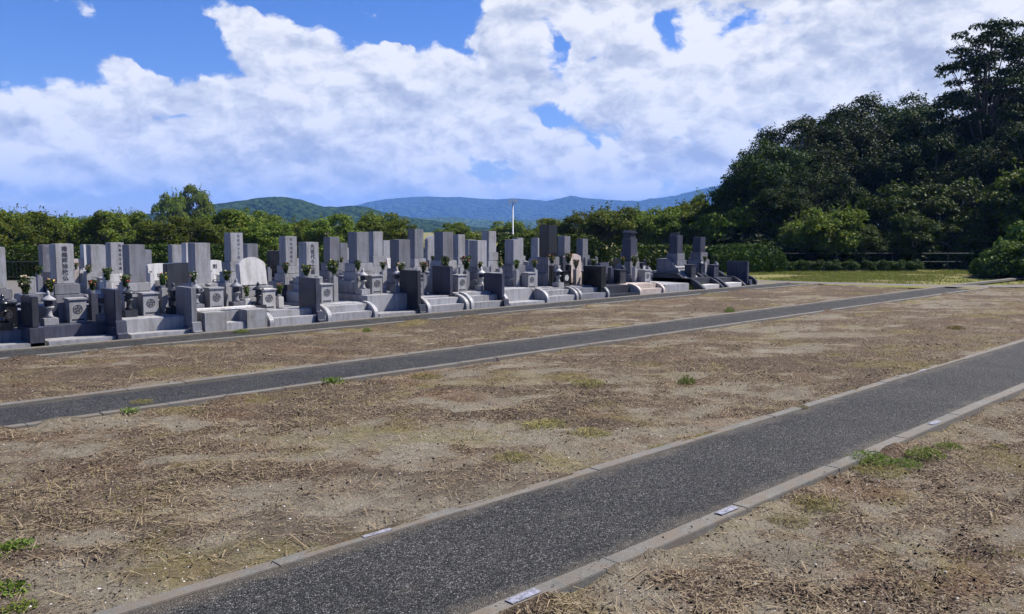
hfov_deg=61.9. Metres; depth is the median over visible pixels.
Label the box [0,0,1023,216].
sky
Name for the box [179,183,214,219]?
broadleaf tree
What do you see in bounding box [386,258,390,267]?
gravestone
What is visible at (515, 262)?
flower bouquet
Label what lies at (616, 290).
grave enclosure
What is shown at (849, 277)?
grass
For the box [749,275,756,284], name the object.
corner wing
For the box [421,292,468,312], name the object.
grave enclosure
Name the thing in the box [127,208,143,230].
slender tree
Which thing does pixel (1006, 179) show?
bushy tree
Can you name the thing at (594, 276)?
memorial tablet
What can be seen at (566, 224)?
cherry tree
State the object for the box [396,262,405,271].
flower bouquet
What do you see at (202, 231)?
cherry tree
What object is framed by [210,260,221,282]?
gravestone
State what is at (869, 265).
clipped shrub
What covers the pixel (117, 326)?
memorial tablet
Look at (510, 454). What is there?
weed tuft
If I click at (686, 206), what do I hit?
cherry tree
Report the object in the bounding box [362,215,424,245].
cherry tree
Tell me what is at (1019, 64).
tall open tree
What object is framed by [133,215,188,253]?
cherry tree
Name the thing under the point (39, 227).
cherry tree
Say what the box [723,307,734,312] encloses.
weed tuft
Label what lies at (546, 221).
cherry tree
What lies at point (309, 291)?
memorial tablet
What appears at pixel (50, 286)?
flower bouquet
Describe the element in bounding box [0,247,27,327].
gravestone
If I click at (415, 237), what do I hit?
gravestone
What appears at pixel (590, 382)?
weed tuft
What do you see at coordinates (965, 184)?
bushy tree
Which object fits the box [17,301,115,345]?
grave enclosure
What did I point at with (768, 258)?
clipped hedge
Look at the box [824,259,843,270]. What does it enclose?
clipped shrub
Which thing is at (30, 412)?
asphalt path
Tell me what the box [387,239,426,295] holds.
gravestone
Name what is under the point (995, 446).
weed tuft
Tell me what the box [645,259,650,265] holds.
flower bouquet
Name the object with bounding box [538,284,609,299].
grave enclosure
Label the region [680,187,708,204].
slender tree
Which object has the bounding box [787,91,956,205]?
broadleaf tree
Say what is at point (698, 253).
gravestone
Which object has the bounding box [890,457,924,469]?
weed tuft
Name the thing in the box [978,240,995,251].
undergrowth bush
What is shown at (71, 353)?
kerb
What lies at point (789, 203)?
broadleaf tree
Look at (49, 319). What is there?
stone lantern
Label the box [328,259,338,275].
flower bouquet
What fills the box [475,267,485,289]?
stone lantern
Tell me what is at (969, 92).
broadleaf tree
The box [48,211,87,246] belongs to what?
cherry tree
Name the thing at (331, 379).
weed tuft
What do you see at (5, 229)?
cherry tree
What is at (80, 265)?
gravestone
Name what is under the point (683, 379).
weed tuft
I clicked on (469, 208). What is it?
mountain
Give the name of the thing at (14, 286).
gravel ground
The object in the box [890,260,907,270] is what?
clipped shrub
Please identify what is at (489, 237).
gravestone
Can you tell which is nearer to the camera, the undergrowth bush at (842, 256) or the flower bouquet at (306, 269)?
the flower bouquet at (306, 269)
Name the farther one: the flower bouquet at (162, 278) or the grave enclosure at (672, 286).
the grave enclosure at (672, 286)
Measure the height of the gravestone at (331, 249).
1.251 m
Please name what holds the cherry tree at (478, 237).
on the ground at (968, 277)
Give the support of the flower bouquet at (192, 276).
in the gravestone at (211, 293)
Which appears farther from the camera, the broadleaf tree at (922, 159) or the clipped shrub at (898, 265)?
the broadleaf tree at (922, 159)
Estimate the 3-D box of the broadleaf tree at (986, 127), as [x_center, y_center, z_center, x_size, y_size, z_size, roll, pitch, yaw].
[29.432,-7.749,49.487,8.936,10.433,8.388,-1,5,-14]
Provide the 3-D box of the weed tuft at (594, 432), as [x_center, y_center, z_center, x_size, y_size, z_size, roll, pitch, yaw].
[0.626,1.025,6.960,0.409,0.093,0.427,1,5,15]
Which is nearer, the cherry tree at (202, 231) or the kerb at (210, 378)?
the kerb at (210, 378)
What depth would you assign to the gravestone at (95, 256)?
19.24 m
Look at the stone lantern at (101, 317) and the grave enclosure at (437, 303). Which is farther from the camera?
the grave enclosure at (437, 303)
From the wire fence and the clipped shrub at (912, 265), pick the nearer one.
the clipped shrub at (912, 265)
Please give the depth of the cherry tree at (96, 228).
43.27 m
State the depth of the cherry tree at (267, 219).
61.82 m
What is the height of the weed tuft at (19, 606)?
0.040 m
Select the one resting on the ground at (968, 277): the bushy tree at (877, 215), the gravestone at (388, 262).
the bushy tree at (877, 215)
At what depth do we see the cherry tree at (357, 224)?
49.92 m
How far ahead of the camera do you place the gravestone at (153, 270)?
20.21 m
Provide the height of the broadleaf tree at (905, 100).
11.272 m
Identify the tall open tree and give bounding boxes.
[903,17,1023,173]
[988,33,1023,128]
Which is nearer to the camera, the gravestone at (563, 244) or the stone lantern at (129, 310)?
the stone lantern at (129, 310)
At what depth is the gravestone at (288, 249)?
19.15 m
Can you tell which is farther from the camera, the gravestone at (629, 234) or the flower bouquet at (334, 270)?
the gravestone at (629, 234)
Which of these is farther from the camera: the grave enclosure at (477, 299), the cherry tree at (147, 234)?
the cherry tree at (147, 234)
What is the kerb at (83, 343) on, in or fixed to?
on the ground at (968, 277)
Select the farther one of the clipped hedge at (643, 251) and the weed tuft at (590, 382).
the clipped hedge at (643, 251)
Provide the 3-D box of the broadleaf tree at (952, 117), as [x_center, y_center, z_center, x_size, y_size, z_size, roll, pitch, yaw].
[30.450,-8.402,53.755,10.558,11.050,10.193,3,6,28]
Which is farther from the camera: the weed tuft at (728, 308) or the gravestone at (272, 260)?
the gravestone at (272, 260)
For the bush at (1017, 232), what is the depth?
31.58 m
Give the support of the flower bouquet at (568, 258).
in the gravestone at (545, 268)
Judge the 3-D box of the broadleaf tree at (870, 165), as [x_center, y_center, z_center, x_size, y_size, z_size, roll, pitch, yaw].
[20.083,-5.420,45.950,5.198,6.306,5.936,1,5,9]
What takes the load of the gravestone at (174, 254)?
on the grave enclosure
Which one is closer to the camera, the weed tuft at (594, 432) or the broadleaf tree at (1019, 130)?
the weed tuft at (594, 432)
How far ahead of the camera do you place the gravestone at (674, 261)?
24.69 m
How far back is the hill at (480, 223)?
1686.67 m
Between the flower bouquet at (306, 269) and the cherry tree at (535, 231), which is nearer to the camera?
the flower bouquet at (306, 269)
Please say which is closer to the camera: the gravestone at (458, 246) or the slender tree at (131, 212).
the gravestone at (458, 246)
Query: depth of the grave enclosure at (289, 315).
14.91 m
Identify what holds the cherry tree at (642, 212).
on the ground at (968, 277)
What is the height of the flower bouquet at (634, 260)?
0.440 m
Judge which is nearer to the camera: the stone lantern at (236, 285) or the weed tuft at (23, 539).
the weed tuft at (23, 539)
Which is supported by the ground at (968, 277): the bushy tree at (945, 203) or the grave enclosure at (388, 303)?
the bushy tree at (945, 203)
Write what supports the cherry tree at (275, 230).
on the ground at (968, 277)
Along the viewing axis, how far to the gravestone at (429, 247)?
26.02 m
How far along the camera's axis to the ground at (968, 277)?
30.87 m
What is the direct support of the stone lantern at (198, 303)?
on the grave enclosure at (229, 318)
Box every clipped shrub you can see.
[781,261,797,270]
[795,259,813,270]
[809,259,826,270]
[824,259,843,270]
[842,259,860,270]
[859,259,878,270]
[877,260,894,270]
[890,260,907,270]
[905,259,925,270]
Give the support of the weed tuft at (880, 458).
on the dirt ground at (755, 528)
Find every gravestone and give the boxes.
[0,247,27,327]
[14,277,45,304]
[35,245,50,292]
[38,244,98,322]
[74,258,82,282]
[79,244,104,293]
[79,245,105,282]
[95,242,123,293]
[119,244,167,315]
[145,250,151,264]
[146,263,164,290]
[163,262,188,297]
[168,245,181,262]
[181,243,211,281]
[182,243,231,307]
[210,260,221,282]
[214,233,242,290]
[232,257,283,309]
[243,244,271,284]
[267,251,278,276]
[269,236,298,290]
[286,242,337,303]
[319,237,343,282]
[338,232,386,293]
[339,243,347,270]
[367,231,387,274]
[383,240,389,257]
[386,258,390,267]
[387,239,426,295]
[408,229,428,274]
[424,235,433,270]
[427,232,469,291]
[453,234,465,273]
[465,239,470,256]
[468,240,502,288]
[482,231,501,271]
[502,239,537,287]
[512,238,528,269]
[525,238,538,271]
[536,225,570,285]
[557,236,582,270]
[563,254,582,284]
[576,239,597,265]
[596,262,626,283]
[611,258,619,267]
[613,239,650,282]
[615,230,646,268]
[656,235,697,277]
[666,233,689,263]
[688,237,718,276]
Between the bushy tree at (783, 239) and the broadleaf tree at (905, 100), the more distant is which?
the broadleaf tree at (905, 100)
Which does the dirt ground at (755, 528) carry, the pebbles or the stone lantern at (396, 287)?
the pebbles
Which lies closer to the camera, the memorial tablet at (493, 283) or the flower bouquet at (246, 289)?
the flower bouquet at (246, 289)
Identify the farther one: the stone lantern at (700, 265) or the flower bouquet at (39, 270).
the stone lantern at (700, 265)
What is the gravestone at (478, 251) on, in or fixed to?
on the grave enclosure at (519, 295)
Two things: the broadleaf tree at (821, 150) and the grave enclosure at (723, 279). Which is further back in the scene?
the broadleaf tree at (821, 150)
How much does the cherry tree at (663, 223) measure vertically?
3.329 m
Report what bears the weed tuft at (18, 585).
on the dirt ground at (816, 337)
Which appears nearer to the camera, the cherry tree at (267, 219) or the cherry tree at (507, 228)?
the cherry tree at (267, 219)
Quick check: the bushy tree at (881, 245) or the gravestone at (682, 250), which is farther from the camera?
the bushy tree at (881, 245)
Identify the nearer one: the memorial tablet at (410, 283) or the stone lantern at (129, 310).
the stone lantern at (129, 310)
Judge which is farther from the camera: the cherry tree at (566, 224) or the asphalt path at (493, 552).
the cherry tree at (566, 224)
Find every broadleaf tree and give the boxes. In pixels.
[150,188,189,227]
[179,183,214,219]
[701,135,835,216]
[718,114,862,205]
[740,174,815,240]
[779,160,869,231]
[783,103,903,201]
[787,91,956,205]
[844,148,939,230]
[866,90,941,148]
[867,130,994,220]
[904,84,1021,160]
[914,86,998,159]
[933,135,1023,221]
[949,119,1023,210]
[952,85,1023,162]
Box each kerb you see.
[0,282,789,351]
[0,283,814,359]
[0,285,956,406]
[5,286,992,427]
[93,339,1023,613]
[469,383,1023,613]
[952,277,1023,284]
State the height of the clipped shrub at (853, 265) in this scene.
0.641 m
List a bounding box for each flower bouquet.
[15,275,33,293]
[35,265,42,274]
[45,278,56,291]
[83,264,91,272]
[88,279,97,289]
[102,267,113,279]
[119,274,131,287]
[157,272,167,285]
[188,271,197,281]
[221,270,231,280]
[242,286,250,295]
[275,283,283,293]
[280,262,289,272]
[301,264,310,276]
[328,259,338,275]
[354,260,361,269]
[379,262,386,268]
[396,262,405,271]
[419,261,427,272]
[440,255,449,265]
[459,255,471,269]
[497,260,502,267]
[513,260,519,268]
[531,259,538,267]
[548,255,555,263]
[564,252,572,262]
[573,259,579,267]
[619,257,625,264]
[630,255,638,265]
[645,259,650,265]
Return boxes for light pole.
[508,198,516,234]
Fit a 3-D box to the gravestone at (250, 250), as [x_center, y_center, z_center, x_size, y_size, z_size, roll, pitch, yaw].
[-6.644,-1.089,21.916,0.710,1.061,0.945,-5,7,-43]
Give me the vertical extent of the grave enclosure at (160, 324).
0.650 m
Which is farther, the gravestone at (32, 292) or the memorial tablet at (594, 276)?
the memorial tablet at (594, 276)
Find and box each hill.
[58,217,878,228]
[108,197,534,231]
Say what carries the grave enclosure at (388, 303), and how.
on the gravel ground at (14, 286)
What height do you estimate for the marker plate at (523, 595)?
0.003 m
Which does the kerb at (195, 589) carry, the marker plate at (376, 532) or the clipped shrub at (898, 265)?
the marker plate at (376, 532)
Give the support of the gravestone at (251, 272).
on the grave enclosure at (289, 315)
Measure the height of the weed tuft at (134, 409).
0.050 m
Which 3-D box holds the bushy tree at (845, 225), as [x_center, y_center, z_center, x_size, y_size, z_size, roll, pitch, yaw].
[14.078,-3.157,38.089,3.581,3.259,3.205,4,6,35]
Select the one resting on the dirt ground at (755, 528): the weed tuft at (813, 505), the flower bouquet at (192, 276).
the weed tuft at (813, 505)
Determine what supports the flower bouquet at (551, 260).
in the gravestone at (545, 268)
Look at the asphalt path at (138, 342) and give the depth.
14.59 m
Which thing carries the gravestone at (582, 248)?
on the grave enclosure
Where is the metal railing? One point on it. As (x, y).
(20, 267)
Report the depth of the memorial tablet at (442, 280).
17.95 m
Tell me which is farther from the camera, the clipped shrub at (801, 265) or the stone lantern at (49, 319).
the clipped shrub at (801, 265)
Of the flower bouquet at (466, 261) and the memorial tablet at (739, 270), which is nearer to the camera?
the flower bouquet at (466, 261)
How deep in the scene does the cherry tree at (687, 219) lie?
46.29 m
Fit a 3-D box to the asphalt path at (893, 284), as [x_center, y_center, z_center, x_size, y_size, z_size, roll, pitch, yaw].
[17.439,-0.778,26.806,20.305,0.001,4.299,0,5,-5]
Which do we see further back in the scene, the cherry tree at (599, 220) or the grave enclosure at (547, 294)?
the cherry tree at (599, 220)
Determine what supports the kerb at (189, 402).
on the ground at (968, 277)
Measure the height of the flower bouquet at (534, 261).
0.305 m
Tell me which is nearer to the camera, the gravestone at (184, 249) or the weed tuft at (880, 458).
the weed tuft at (880, 458)
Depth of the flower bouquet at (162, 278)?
14.06 m
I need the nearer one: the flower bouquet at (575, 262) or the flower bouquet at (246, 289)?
the flower bouquet at (246, 289)
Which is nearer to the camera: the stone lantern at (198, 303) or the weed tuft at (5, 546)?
the weed tuft at (5, 546)
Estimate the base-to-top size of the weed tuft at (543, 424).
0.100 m
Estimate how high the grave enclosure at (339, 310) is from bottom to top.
0.650 m
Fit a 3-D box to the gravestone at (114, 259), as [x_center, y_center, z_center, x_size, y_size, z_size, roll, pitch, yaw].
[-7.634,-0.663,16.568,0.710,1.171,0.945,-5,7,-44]
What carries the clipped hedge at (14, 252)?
on the ground at (968, 277)
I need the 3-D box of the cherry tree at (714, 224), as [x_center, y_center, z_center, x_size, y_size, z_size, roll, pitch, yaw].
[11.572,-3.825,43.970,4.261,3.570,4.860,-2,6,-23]
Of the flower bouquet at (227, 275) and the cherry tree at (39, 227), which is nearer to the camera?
the flower bouquet at (227, 275)
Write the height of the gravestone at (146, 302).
1.133 m
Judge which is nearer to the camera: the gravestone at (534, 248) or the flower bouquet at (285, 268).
the flower bouquet at (285, 268)
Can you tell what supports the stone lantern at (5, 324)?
on the grave enclosure at (10, 339)
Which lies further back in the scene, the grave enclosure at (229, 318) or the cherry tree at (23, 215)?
the cherry tree at (23, 215)
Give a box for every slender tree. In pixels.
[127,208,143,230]
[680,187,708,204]
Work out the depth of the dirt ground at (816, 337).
6.86 m
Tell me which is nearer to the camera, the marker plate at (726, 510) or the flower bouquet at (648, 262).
the marker plate at (726, 510)
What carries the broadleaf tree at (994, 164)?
on the ground at (968, 277)
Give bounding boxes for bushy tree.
[735,206,792,240]
[776,211,834,259]
[785,200,870,260]
[838,224,893,260]
[854,179,942,244]
[881,210,947,258]
[888,183,999,267]
[922,213,992,268]
[923,176,1023,240]
[967,157,1023,237]
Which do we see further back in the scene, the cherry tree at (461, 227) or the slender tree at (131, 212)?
the slender tree at (131, 212)
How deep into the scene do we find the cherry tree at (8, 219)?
45.60 m
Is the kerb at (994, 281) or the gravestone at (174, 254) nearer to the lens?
the gravestone at (174, 254)
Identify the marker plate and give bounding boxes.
[362,528,392,537]
[505,588,541,603]
[715,505,738,514]
[928,420,941,424]
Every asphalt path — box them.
[0,283,798,357]
[0,288,970,425]
[132,342,1023,613]
[757,280,1023,286]
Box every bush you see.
[708,225,781,252]
[740,238,798,264]
[783,245,828,265]
[804,243,860,265]
[825,233,833,243]
[854,241,913,265]
[885,241,946,266]
[911,239,979,267]
[939,244,989,267]
[967,249,1023,277]
[976,239,1023,276]
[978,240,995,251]
[993,220,1023,247]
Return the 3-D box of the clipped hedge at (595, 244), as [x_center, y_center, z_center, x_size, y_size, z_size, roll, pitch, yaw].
[1.537,-2.176,34.163,4.586,1.710,1.751,-1,5,-7]
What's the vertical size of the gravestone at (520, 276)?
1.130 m
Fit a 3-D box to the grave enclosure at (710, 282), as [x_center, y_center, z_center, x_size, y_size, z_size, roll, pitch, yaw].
[5.078,-0.750,24.617,1.076,0.480,1.780,-5,7,-44]
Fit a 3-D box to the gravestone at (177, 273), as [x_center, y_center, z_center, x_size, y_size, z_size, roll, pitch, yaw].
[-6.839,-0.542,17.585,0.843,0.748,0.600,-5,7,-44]
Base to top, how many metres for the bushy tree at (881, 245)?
2.132 m
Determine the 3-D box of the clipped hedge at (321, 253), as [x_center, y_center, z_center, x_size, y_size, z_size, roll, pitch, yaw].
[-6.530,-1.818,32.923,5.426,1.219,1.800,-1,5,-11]
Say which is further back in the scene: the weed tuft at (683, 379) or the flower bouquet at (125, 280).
the flower bouquet at (125, 280)
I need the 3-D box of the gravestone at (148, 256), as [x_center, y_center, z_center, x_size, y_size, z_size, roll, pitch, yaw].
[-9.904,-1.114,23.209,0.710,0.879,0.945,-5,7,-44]
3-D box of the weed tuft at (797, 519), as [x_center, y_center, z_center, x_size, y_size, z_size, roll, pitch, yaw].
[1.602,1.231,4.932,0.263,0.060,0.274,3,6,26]
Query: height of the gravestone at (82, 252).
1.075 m
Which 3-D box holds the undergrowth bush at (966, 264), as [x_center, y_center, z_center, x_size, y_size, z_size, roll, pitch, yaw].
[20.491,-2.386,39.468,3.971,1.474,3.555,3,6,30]
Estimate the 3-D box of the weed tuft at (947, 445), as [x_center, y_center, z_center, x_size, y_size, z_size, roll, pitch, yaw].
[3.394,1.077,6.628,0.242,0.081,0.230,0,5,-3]
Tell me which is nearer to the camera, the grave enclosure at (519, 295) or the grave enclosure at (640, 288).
the grave enclosure at (519, 295)
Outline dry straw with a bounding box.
[0,297,1023,613]
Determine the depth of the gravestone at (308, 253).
16.32 m
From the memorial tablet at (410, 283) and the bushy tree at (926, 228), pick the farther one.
the bushy tree at (926, 228)
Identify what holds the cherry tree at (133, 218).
on the ground at (968, 277)
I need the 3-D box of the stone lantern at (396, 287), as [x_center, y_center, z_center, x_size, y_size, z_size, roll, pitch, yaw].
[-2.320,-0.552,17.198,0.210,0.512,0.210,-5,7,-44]
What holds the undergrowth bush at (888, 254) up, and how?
on the ground at (968, 277)
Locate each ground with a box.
[0,283,1023,613]
[0,284,918,402]
[7,232,1023,288]
[7,280,768,298]
[496,391,1023,613]
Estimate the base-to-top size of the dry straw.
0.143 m
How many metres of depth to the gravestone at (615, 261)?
32.25 m
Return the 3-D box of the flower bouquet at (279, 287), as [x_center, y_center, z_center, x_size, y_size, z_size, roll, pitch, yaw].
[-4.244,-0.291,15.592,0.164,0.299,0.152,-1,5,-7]
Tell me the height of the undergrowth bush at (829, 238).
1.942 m
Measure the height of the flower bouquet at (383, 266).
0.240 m
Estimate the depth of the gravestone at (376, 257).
20.78 m
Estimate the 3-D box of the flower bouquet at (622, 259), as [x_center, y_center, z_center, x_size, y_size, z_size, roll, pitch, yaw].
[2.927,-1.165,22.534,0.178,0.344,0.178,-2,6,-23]
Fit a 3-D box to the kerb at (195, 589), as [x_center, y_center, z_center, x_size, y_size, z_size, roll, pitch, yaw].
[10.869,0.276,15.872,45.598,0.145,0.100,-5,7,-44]
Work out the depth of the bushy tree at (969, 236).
37.87 m
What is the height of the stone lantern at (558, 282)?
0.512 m
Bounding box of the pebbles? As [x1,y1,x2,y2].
[1,347,1023,613]
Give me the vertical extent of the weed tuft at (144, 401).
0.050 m
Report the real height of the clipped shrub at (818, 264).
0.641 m
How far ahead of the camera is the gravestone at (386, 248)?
28.73 m
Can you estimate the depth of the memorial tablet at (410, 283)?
16.85 m
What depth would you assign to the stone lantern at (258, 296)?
14.92 m
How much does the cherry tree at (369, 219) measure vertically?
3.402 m
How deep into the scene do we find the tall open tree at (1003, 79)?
47.38 m
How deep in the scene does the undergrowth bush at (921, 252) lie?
37.94 m
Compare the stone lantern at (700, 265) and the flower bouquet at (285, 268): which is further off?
the stone lantern at (700, 265)
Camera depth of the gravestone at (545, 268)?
20.90 m
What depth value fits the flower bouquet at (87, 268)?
18.88 m
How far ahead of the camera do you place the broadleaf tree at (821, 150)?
48.86 m
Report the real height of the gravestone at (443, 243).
1.283 m
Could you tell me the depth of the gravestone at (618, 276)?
22.23 m
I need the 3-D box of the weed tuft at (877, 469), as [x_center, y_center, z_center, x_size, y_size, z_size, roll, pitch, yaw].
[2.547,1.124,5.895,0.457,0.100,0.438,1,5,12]
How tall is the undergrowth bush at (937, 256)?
1.651 m
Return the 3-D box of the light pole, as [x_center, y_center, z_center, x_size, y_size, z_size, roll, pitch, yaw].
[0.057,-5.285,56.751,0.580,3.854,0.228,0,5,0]
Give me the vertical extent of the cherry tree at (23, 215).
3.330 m
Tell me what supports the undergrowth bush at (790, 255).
on the ground at (968, 277)
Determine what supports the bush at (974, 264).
on the ground at (968, 277)
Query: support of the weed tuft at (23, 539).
on the dirt ground at (816, 337)
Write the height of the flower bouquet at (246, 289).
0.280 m
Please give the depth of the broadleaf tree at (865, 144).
51.08 m
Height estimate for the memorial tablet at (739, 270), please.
0.720 m
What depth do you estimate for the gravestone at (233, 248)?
18.23 m
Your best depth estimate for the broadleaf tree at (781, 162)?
44.97 m
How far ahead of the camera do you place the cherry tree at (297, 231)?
51.03 m
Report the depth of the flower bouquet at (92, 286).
13.30 m
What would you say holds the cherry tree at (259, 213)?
on the ground at (968, 277)
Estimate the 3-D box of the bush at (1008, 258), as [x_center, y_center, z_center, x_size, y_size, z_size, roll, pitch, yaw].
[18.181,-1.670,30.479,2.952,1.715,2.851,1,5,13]
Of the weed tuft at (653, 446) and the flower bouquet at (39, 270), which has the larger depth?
the flower bouquet at (39, 270)
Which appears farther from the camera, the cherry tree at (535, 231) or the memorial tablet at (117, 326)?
the cherry tree at (535, 231)
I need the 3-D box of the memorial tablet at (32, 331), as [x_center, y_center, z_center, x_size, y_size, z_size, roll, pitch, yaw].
[-6.888,0.197,12.205,0.200,0.720,0.600,-5,7,-44]
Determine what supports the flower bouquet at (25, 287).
in the gravestone at (13, 315)
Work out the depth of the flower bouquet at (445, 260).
18.22 m
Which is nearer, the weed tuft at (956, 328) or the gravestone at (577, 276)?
the weed tuft at (956, 328)
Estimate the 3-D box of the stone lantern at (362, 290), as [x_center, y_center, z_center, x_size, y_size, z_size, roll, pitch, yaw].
[-2.907,-0.500,16.628,0.210,0.512,0.210,-5,7,-44]
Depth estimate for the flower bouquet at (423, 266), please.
17.85 m
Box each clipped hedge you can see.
[0,243,38,279]
[73,243,269,268]
[277,245,323,270]
[496,232,607,267]
[600,243,692,270]
[705,242,787,271]
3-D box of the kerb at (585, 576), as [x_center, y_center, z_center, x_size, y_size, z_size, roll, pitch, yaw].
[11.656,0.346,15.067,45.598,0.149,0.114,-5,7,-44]
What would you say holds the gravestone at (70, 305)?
on the grave enclosure at (76, 332)
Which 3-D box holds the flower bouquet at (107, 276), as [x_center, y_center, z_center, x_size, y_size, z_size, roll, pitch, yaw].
[-7.674,-0.577,16.190,0.192,0.369,0.214,-1,5,-6]
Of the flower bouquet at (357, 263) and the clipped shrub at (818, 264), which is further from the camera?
the clipped shrub at (818, 264)
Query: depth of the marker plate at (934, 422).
7.21 m
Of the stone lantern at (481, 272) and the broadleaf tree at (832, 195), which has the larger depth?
the broadleaf tree at (832, 195)
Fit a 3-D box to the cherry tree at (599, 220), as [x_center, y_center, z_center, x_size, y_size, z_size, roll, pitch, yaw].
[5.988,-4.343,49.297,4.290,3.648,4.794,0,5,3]
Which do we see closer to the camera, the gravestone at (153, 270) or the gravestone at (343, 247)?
the gravestone at (153, 270)
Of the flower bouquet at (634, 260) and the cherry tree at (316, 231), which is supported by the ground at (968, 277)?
the cherry tree at (316, 231)
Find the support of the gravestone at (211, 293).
on the grave enclosure at (229, 318)
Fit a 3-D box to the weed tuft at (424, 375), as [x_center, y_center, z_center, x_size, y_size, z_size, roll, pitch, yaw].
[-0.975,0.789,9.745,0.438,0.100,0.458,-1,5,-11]
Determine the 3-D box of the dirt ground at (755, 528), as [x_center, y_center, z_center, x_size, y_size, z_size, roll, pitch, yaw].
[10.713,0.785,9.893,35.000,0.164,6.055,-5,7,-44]
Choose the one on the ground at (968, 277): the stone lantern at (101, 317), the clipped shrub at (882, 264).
the clipped shrub at (882, 264)
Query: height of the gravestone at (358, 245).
1.216 m
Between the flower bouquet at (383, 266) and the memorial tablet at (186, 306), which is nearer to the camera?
the memorial tablet at (186, 306)
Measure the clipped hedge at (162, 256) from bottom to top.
1.297 m
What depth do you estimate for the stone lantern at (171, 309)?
14.00 m
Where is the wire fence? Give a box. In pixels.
[836,252,972,269]
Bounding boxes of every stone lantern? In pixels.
[0,294,13,330]
[40,291,58,325]
[95,291,105,321]
[121,284,137,316]
[166,282,175,313]
[191,280,204,307]
[228,278,244,305]
[252,282,266,308]
[356,268,369,294]
[390,267,399,292]
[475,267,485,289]
[552,266,563,286]
[697,259,704,275]
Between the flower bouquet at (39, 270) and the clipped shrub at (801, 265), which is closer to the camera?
the flower bouquet at (39, 270)
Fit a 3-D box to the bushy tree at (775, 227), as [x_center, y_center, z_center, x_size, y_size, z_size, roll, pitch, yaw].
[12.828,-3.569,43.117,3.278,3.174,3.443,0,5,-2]
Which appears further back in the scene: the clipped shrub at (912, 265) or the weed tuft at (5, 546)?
the clipped shrub at (912, 265)
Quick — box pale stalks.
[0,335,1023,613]
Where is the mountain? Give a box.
[353,186,937,221]
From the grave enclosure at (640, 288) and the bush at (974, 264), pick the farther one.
the bush at (974, 264)
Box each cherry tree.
[0,203,37,245]
[0,211,20,244]
[6,210,42,254]
[10,206,78,246]
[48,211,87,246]
[69,209,135,244]
[102,207,162,244]
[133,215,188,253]
[151,211,232,245]
[188,207,258,254]
[227,205,273,246]
[243,216,294,250]
[254,214,282,226]
[285,215,314,245]
[301,213,360,245]
[331,220,367,236]
[357,206,403,237]
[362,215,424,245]
[432,221,475,239]
[469,229,487,239]
[488,217,525,243]
[509,223,538,243]
[536,217,574,233]
[553,207,617,247]
[578,200,645,254]
[615,203,657,239]
[629,205,684,253]
[667,198,702,249]
[675,198,737,246]
[689,198,771,243]
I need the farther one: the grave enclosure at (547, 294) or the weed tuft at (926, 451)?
the grave enclosure at (547, 294)
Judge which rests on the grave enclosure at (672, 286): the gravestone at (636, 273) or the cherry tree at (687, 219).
the gravestone at (636, 273)
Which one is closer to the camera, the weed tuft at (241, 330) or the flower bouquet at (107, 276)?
the weed tuft at (241, 330)
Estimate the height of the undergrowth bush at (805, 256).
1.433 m
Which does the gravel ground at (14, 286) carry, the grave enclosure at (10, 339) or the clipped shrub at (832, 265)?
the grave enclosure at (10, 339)
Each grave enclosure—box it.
[0,327,45,348]
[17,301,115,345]
[98,291,188,338]
[168,298,266,331]
[267,291,325,326]
[281,282,377,321]
[338,291,417,316]
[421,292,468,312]
[427,275,507,308]
[504,286,544,305]
[532,286,578,302]
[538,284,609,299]
[606,284,637,296]
[613,272,664,294]
[650,281,688,291]
[652,272,723,289]
[704,271,745,286]
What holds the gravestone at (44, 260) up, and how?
on the grave enclosure
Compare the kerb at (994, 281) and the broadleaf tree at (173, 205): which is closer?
the kerb at (994, 281)
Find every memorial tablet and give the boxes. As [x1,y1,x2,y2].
[17,295,44,346]
[101,288,128,339]
[175,286,203,332]
[298,277,326,322]
[400,270,427,313]
[429,265,453,296]
[484,273,510,306]
[583,265,605,291]
[727,261,753,284]
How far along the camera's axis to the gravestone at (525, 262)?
28.65 m
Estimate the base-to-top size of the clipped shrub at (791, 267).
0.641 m
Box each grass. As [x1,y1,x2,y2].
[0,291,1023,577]
[723,268,1023,283]
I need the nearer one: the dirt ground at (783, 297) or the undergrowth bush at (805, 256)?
the dirt ground at (783, 297)
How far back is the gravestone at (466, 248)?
27.08 m
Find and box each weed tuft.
[0,542,25,556]
[0,579,31,598]
[0,597,38,613]
[3,536,34,549]
[120,407,140,412]
[128,399,153,404]
[233,329,247,332]
[321,377,345,383]
[409,372,443,379]
[493,450,531,462]
[521,416,570,430]
[565,425,610,438]
[569,377,606,386]
[647,443,666,447]
[678,374,695,384]
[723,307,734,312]
[768,511,810,529]
[789,491,849,513]
[846,448,897,466]
[851,461,913,479]
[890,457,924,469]
[904,445,947,460]
[933,440,965,450]
[946,325,965,329]
[990,443,1006,448]
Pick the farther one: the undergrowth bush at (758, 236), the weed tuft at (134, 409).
the undergrowth bush at (758, 236)
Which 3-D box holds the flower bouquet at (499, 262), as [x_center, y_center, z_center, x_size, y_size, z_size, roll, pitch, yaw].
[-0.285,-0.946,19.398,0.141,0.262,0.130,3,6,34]
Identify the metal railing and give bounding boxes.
[6,261,38,277]
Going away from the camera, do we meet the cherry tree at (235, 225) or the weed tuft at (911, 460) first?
the weed tuft at (911, 460)

